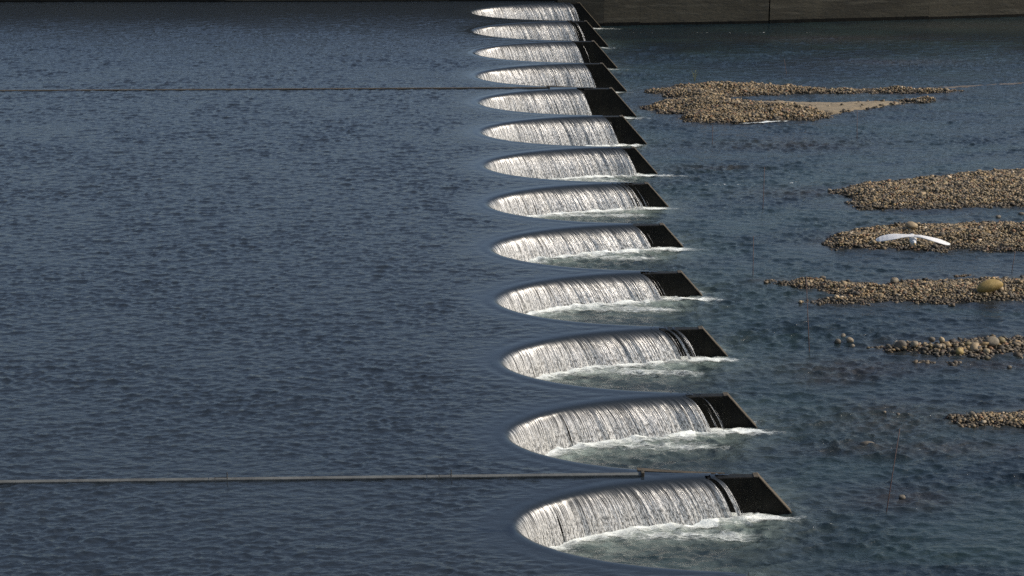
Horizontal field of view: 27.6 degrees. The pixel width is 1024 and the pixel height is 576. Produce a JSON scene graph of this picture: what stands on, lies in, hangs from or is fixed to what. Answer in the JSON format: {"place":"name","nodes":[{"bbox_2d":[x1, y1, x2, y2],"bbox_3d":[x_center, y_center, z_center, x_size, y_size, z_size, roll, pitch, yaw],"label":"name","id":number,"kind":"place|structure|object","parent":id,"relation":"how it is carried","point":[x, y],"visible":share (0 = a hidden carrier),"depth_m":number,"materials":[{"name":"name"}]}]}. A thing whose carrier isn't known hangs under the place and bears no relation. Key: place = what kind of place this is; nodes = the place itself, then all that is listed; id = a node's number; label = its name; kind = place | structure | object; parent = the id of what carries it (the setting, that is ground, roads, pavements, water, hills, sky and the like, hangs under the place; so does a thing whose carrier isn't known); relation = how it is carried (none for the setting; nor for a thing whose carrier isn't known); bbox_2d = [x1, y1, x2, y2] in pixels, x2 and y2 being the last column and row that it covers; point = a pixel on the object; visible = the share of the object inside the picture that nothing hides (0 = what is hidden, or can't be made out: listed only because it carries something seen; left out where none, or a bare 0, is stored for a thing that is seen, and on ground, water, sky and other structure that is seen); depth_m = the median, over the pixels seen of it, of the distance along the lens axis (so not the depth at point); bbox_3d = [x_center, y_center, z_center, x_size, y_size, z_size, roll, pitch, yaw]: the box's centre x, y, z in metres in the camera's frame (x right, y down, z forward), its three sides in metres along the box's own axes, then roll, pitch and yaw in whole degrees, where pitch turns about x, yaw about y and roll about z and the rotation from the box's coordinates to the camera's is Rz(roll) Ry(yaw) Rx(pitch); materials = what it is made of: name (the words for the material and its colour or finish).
{"place":"outdoors","nodes":[
{"label":"outdoors","id":0,"kind":"place"},
{"bbox_2d":[0,1,745,575],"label":"upstream water","id":1,"kind":"structure","parent":0,"point":[240,283],"depth_m":57.07,"materials":[{"name":"blue liquid"}]},
{"bbox_2d":[529,16,1023,575],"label":"tail water","id":2,"kind":"structure","parent":0,"point":[817,410],"depth_m":58.44,"materials":[{"name":"blue liquid"}]},
{"bbox_2d":[638,81,964,123],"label":"gravel bar","id":3,"kind":"object","parent":2,"relation":"in","point":[710,101],"visible":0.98,"depth_m":85.15,"materials":[{"name":"gravel"}]},
{"bbox_2d":[806,277,809,351],"bbox_3d":[7.804,0.992,54.904,0.251,2.736,0.019,0,18,-2],"label":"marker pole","id":4,"kind":"object","parent":2,"relation":"in","point":[807,313],"visible":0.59,"depth_m":54.79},
{"bbox_2d":[763,100,901,114],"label":"sand spit","id":5,"kind":"structure","parent":2,"relation":"in","point":[835,107],"depth_m":85.43,"materials":[{"name":"beige sand"}]},
{"bbox_2d":[846,337,853,342],"bbox_3d":[9.055,1.401,55.853,0.205,0.178,0.155,0,18,-2],"label":"boulder","id":6,"kind":"object","parent":2,"relation":"in","point":[849,339],"visible":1,"depth_m":55.79,"materials":[{"name":"grey stone"}]},
{"bbox_2d":[860,441,873,444],"bbox_3d":[8.384,3.681,49.161,0.355,0.137,0.245,0,18,-2],"label":"boulder","id":7,"kind":"object","parent":2,"relation":"in","point":[864,443],"visible":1,"depth_m":49.12,"materials":[{"name":"grey stone"}]},
{"bbox_2d":[886,428,899,511],"bbox_3d":[8.216,4.228,45.171,0.255,2.528,0.019,0,18,-2],"label":"marker pole","id":8,"kind":"object","parent":2,"relation":"in","point":[892,471],"visible":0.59,"depth_m":45.09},
{"bbox_2d":[764,274,1023,306],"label":"gravel bar","id":9,"kind":"object","parent":2,"relation":"in","point":[933,291],"visible":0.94,"depth_m":59.69,"materials":[{"name":"gravel"}]},
{"bbox_2d":[890,277,898,282],"bbox_3d":[11.101,-0.224,60.505,0.246,0.168,0.180,-7,19,-23],"label":"boulder","id":10,"kind":"object","parent":9,"relation":"on","point":[894,280],"visible":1,"depth_m":60.44,"materials":[{"name":"beige stone"}]},
{"bbox_2d":[977,279,1002,292],"bbox_3d":[13.656,-0.052,59.548,0.779,0.404,0.388,0,18,-2],"label":"boulder","id":11,"kind":"object","parent":9,"relation":"on","point":[990,285],"visible":1,"depth_m":59.41,"materials":[{"name":"beige stone"}]},
{"bbox_2d":[821,220,1023,252],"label":"gravel bar","id":12,"kind":"object","parent":2,"relation":"in","point":[999,236],"visible":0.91,"depth_m":64.79,"materials":[{"name":"gravel"}]},
{"bbox_2d":[906,221,917,228],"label":"boulder","id":13,"kind":"object","parent":12,"relation":"on","point":[911,225],"visible":1,"depth_m":65.49,"materials":[{"name":"beige stone"}]},
{"bbox_2d":[829,168,1023,209],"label":"gravel bar","id":14,"kind":"object","parent":2,"relation":"in","point":[1003,188],"visible":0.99,"depth_m":70.27,"materials":[{"name":"gravel"}]},
{"bbox_2d":[912,360,961,365],"bbox_3d":[11.014,2.042,54.380,2.040,0.332,1.200,0,18,-2],"label":"gravel bar","id":15,"kind":"object","parent":2,"relation":"in","point":[954,363],"visible":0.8,"depth_m":54.33,"materials":[{"name":"stone"}]},
{"bbox_2d":[866,334,1023,359],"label":"gravel bar","id":16,"kind":"object","parent":2,"relation":"in","point":[971,347],"visible":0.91,"depth_m":55.24,"materials":[{"name":"stone"}]},
{"bbox_2d":[895,340,906,350],"bbox_3d":[10.321,1.515,55.329,0.319,0.276,0.242,0,18,-2],"label":"boulder","id":17,"kind":"object","parent":16,"relation":"on","point":[899,343],"visible":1,"depth_m":55.24,"materials":[{"name":"brown stone"}]},
{"bbox_2d":[910,341,917,346],"bbox_3d":[10.686,1.479,55.316,0.212,0.153,0.212,0,18,-2],"label":"boulder","id":18,"kind":"object","parent":16,"relation":"on","point":[913,343],"visible":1,"depth_m":55.24,"materials":[{"name":"beige stone"}]},
{"bbox_2d":[955,347,963,354],"bbox_3d":[11.806,1.673,54.959,0.241,0.211,0.182,0,18,-2],"label":"boulder","id":19,"kind":"object","parent":16,"relation":"on","point":[959,350],"visible":1,"depth_m":54.90,"materials":[{"name":"beige stone"}]},
{"bbox_2d":[985,336,998,345],"bbox_3d":[12.755,1.410,55.369,0.378,0.244,0.298,0,18,-2],"label":"boulder","id":20,"kind":"object","parent":16,"relation":"on","point":[992,340],"visible":1,"depth_m":55.28,"materials":[{"name":"beige stone"}]},
{"bbox_2d":[929,83,1020,87],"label":"sand spit","id":21,"kind":"structure","parent":2,"relation":"in","point":[976,85],"depth_m":89.49,"materials":[{"name":"brown sand"}]},
{"bbox_2d":[944,409,1023,428],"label":"gravel bar","id":22,"kind":"object","parent":2,"relation":"in","point":[1012,419],"visible":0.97,"depth_m":50.40,"materials":[{"name":"stone"}]},
{"bbox_2d":[876,232,949,244],"bbox_3d":[7.809,-0.947,40.559,1.122,0.210,0.948,-12,21,-34],"label":"egret","id":23,"kind":"object","parent":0,"point":[912,238],"visible":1,"depth_m":40.49,"materials":[{"name":"white"}]},
{"bbox_3d":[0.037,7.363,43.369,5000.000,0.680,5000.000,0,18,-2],"label":"river bed","id":24,"kind":"structure","parent":0,"visible":0},
{"bbox_2d":[0,85,593,90],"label":"divider wall","id":25,"kind":"structure","parent":24,"relation":"on","point":[548,86],"depth_m":82.83,"materials":[{"name":"concrete"}]},
{"bbox_2d":[0,467,724,483],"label":"divider wall","id":26,"kind":"structure","parent":24,"relation":"on","point":[451,476],"depth_m":44.80,"materials":[{"name":"concrete"}]},
{"bbox_2d":[0,0,1023,25],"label":"bank wall","id":27,"kind":"structure","parent":24,"relation":"on","point":[640,12],"depth_m":103.67,"materials":[{"name":"concrete"}]},
{"bbox_2d":[504,40,616,67],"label":"weir bay","id":28,"kind":"object","parent":24,"relation":"on","point":[595,53],"visible":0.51,"depth_m":92.86,"materials":[{"name":"concrete"}]},
{"bbox_2d":[468,41,610,69],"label":"waterfall","id":29,"kind":"structure","parent":28,"relation":"on","point":[551,51],"depth_m":92.21,"materials":[{"name":"liquid"}]},
{"bbox_2d":[559,2,600,27],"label":"weir bay","id":30,"kind":"object","parent":24,"relation":"on","point":[582,13],"visible":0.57,"depth_m":102.40,"materials":[{"name":"concrete"}]},
{"bbox_2d":[465,2,599,28],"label":"waterfall","id":31,"kind":"structure","parent":30,"relation":"on","point":[551,11],"depth_m":101.81,"materials":[{"name":"liquid"}]},
{"bbox_2d":[557,20,608,46],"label":"weir bay","id":32,"kind":"object","parent":24,"relation":"on","point":[589,32],"visible":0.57,"depth_m":97.62,"materials":[{"name":"concrete"}]},
{"bbox_2d":[466,21,601,47],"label":"waterfall","id":33,"kind":"structure","parent":32,"relation":"on","point":[539,30],"depth_m":97.00,"materials":[{"name":"liquid"}]},
{"bbox_2d":[553,62,626,90],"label":"weir bay","id":34,"kind":"object","parent":24,"relation":"on","point":[603,76],"visible":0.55,"depth_m":88.10,"materials":[{"name":"concrete"}]},
{"bbox_2d":[469,63,617,92],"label":"waterfall","id":35,"kind":"structure","parent":34,"relation":"on","point":[575,75],"depth_m":87.46,"materials":[{"name":"liquid"}]},
{"bbox_2d":[551,87,636,116],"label":"weir bay","id":36,"kind":"object","parent":24,"relation":"on","point":[609,101],"visible":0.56,"depth_m":83.32,"materials":[{"name":"concrete"}]},
{"bbox_2d":[471,88,631,118],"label":"waterfall","id":37,"kind":"structure","parent":36,"relation":"on","point":[569,101],"depth_m":82.58,"materials":[{"name":"liquid"}]},
{"bbox_2d":[533,182,668,210],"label":"weir bay","id":38,"kind":"object","parent":24,"relation":"on","point":[650,196],"visible":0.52,"depth_m":68.97,"materials":[{"name":"concrete"}]},
{"bbox_2d":[477,182,665,223],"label":"waterfall","id":39,"kind":"structure","parent":38,"relation":"on","point":[560,199],"depth_m":68.26,"materials":[{"name":"liquid"}]},
{"bbox_2d":[550,146,657,184],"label":"weir bay","id":40,"kind":"object","parent":24,"relation":"on","point":[641,164],"visible":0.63,"depth_m":73.79,"materials":[{"name":"concrete"}]},
{"bbox_2d":[475,147,654,183],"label":"waterfall","id":41,"kind":"structure","parent":40,"relation":"on","point":[578,162],"depth_m":73.16,"materials":[{"name":"liquid"}]},
{"bbox_2d":[603,115,646,143],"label":"weir bay","id":42,"kind":"object","parent":24,"relation":"on","point":[625,132],"visible":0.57,"depth_m":78.57,"materials":[{"name":"concrete"}]},
{"bbox_2d":[473,115,638,146],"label":"waterfall","id":43,"kind":"structure","parent":42,"relation":"on","point":[582,131],"depth_m":77.94,"materials":[{"name":"liquid"}]},
{"bbox_2d":[628,223,683,273],"bbox_3d":[2.913,-0.146,62.169,7.538,2.295,5.154,0,18,-2],"label":"weir bay","id":44,"kind":"object","parent":24,"relation":"on","point":[659,235],"visible":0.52,"depth_m":64.19,"materials":[{"name":"concrete"}]},
{"bbox_2d":[480,224,684,271],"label":"waterfall","id":45,"kind":"structure","parent":44,"relation":"on","point":[526,247],"depth_m":63.45,"materials":[{"name":"liquid"}]},
{"bbox_2d":[565,392,756,477],"bbox_3d":[3.417,4.367,47.872,7.538,2.295,5.154,0,18,-2],"label":"weir bay","id":46,"kind":"object","parent":24,"relation":"on","point":[728,409],"visible":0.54,"depth_m":49.91,"materials":[{"name":"concrete"}]},
{"bbox_2d":[493,394,765,474],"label":"waterfall","id":47,"kind":"structure","parent":46,"relation":"on","point":[542,434],"depth_m":49.13,"materials":[{"name":"liquid"}]},
{"bbox_2d":[541,472,791,537],"bbox_3d":[3.747,7.331,38.483,7.538,2.295,14.857,0,18,-2],"label":"weir bay","id":48,"kind":"object","parent":24,"relation":"on","point":[754,492],"visible":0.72,"depth_m":45.16,"materials":[{"name":"concrete"}]},
{"bbox_2d":[499,474,785,575],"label":"waterfall","id":49,"kind":"structure","parent":48,"relation":"on","point":[605,509],"depth_m":44.34,"materials":[{"name":"liquid"}]},
{"bbox_2d":[634,270,702,329],"bbox_3d":[3.081,1.358,57.403,7.538,2.295,5.154,0,18,-2],"label":"weir bay","id":50,"kind":"object","parent":24,"relation":"on","point":[678,283],"visible":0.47,"depth_m":59.42,"materials":[{"name":"concrete"}]},
{"bbox_2d":[484,271,718,328],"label":"waterfall","id":51,"kind":"structure","parent":50,"relation":"on","point":[528,299],"depth_m":58.62,"materials":[{"name":"liquid"}]},
{"bbox_2d":[616,326,727,356],"bbox_3d":[3.249,2.863,52.638,7.538,2.295,5.154,0,18,-2],"label":"weir bay","id":52,"kind":"object","parent":24,"relation":"on","point":[702,341],"visible":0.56,"depth_m":54.67,"materials":[{"name":"concrete"}]},
{"bbox_2d":[488,327,732,393],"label":"waterfall","id":53,"kind":"structure","parent":52,"relation":"on","point":[537,360],"depth_m":53.89,"materials":[{"name":"liquid"}]}
]}

